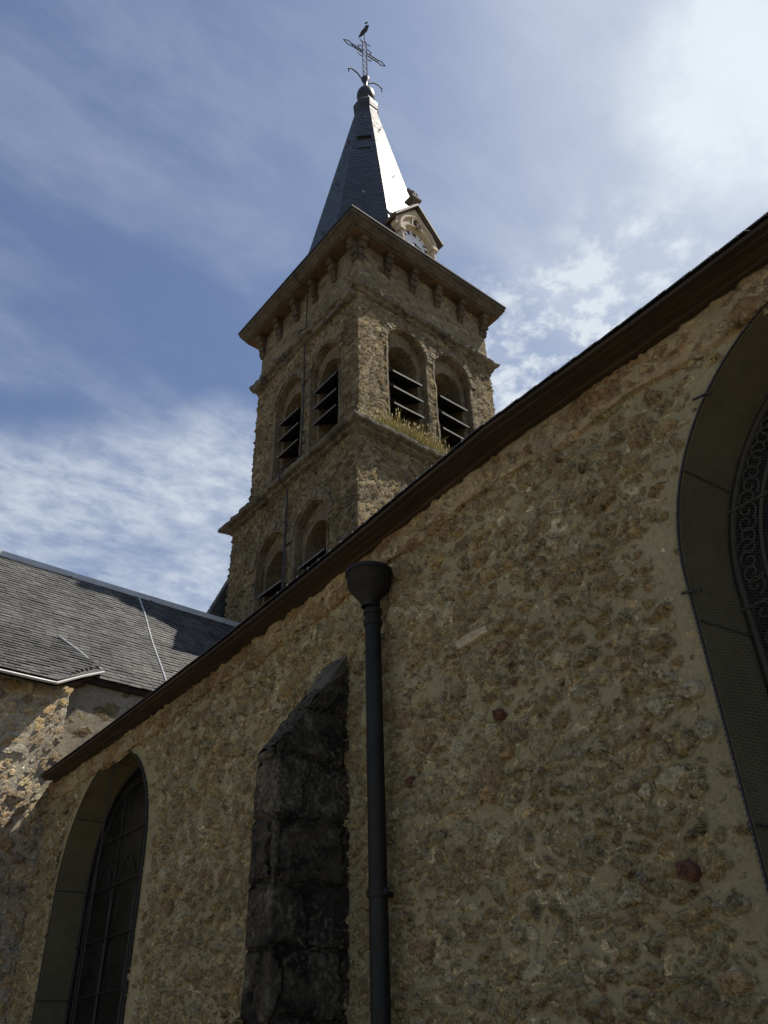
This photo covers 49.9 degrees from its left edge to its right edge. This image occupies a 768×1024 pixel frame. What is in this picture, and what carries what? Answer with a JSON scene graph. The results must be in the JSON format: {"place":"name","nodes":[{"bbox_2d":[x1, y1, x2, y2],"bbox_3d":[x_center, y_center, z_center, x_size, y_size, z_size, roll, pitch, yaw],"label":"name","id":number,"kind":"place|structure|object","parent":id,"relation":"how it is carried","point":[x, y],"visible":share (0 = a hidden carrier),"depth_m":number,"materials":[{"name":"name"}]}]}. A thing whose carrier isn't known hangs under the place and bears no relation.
{"place":"outdoors","nodes":[
{"label":"outdoors","id":0,"kind":"place"},
{"bbox_2d":[0,0,767,611],"label":"sky","id":1,"kind":"structure","parent":0,"point":[166,166],"materials":[{"name":"blue"}]},
{"label":"ground","id":2,"kind":"structure","parent":0,"visible":0},
{"bbox_2d":[0,622,104,1023],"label":"stair bay","id":3,"kind":"object","parent":2,"relation":"on","point":[37,670],"visible":0.98,"depth_m":9.01,"materials":[{"name":"rubble stone"},{"name":"slate"},{"name":"zinc"}]},
{"bbox_2d":[0,550,239,761],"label":"transept","id":4,"kind":"structure","parent":2,"relation":"on","point":[138,646],"depth_m":12.01,"materials":[{"name":"rubble stone"},{"name":"slate"},{"name":"zinc"}]},
{"bbox_2d":[240,654,348,1023],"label":"buttress","id":5,"kind":"structure","parent":2,"relation":"on","point":[296,968],"depth_m":4.13,"materials":[{"name":"grey stone"}]},
{"bbox_2d":[218,204,505,622],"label":"bell tower","id":6,"kind":"structure","parent":2,"relation":"on","point":[396,321],"depth_m":19.37,"materials":[{"name":"stone"}]},
{"bbox_2d":[206,579,228,617],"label":"choir roof","id":7,"kind":"structure","parent":6,"relation":"attached to","point":[217,606],"depth_m":18.43,"materials":[{"name":"stone"}]},
{"bbox_2d":[278,271,307,588],"bbox_3d":[-1.951,1.640,16.178,0.521,18.785,0.193,23,-42,-32],"label":"lightning conductor","id":8,"kind":"object","parent":6,"relation":"attached to","point":[301,438],"visible":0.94,"depth_m":18.44,"materials":[{"name":"metal"}]},
{"bbox_2d":[309,85,408,251],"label":"spire","id":9,"kind":"structure","parent":6,"relation":"on","point":[368,179],"depth_m":24.85,"materials":[{"name":"tile"}]},
{"bbox_2d":[343,39,385,91],"bbox_3d":[-0.698,-16.465,30.429,1.868,3.576,0.300,23,-42,-32],"label":"iron cross","id":10,"kind":"object","parent":9,"relation":"on","point":[365,80],"visible":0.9,"depth_m":30.63,"materials":[{"name":"grey metal"}]},
{"bbox_2d":[358,22,368,41],"bbox_3d":[-0.786,-18.471,31.794,0.478,1.430,0.168,-12,-36,15],"label":"weathercock","id":11,"kind":"object","parent":10,"relation":"on","point":[364,30],"visible":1,"depth_m":31.78,"materials":[{"name":"metal"}]},
{"bbox_2d":[358,402,449,454],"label":"ledge grass","id":12,"kind":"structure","parent":6,"relation":"on","point":[418,437],"depth_m":17.06,"materials":[{"name":"green plant"}]},
{"bbox_2d":[384,188,443,259],"bbox_3d":[0.431,-7.514,23.191,1.800,3.440,1.740,23,-42,-32],"label":"clock dormer","id":13,"kind":"object","parent":6,"relation":"on","point":[411,224],"visible":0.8,"depth_m":22.75,"materials":[{"name":"stone"}]},
{"bbox_2d":[5,212,767,1023],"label":"church nave","id":14,"kind":"structure","parent":2,"relation":"on","point":[573,552],"depth_m":3.65,"materials":[{"name":"rubble stone"},{"name":"slate"},{"name":"dark glass"}]},
{"bbox_2d":[31,750,148,1023],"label":"window","id":15,"kind":"structure","parent":14,"relation":"in","point":[87,959],"depth_m":7.46,"materials":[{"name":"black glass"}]},
{"bbox_2d":[345,561,393,1023],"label":"drainpipe","id":16,"kind":"object","parent":14,"relation":"attached to","point":[368,584],"visible":1,"depth_m":4.12,"materials":[{"name":"metal"}]},
{"bbox_2d":[676,301,767,894],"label":"window","id":17,"kind":"structure","parent":14,"relation":"in","point":[722,495],"depth_m":3.26,"materials":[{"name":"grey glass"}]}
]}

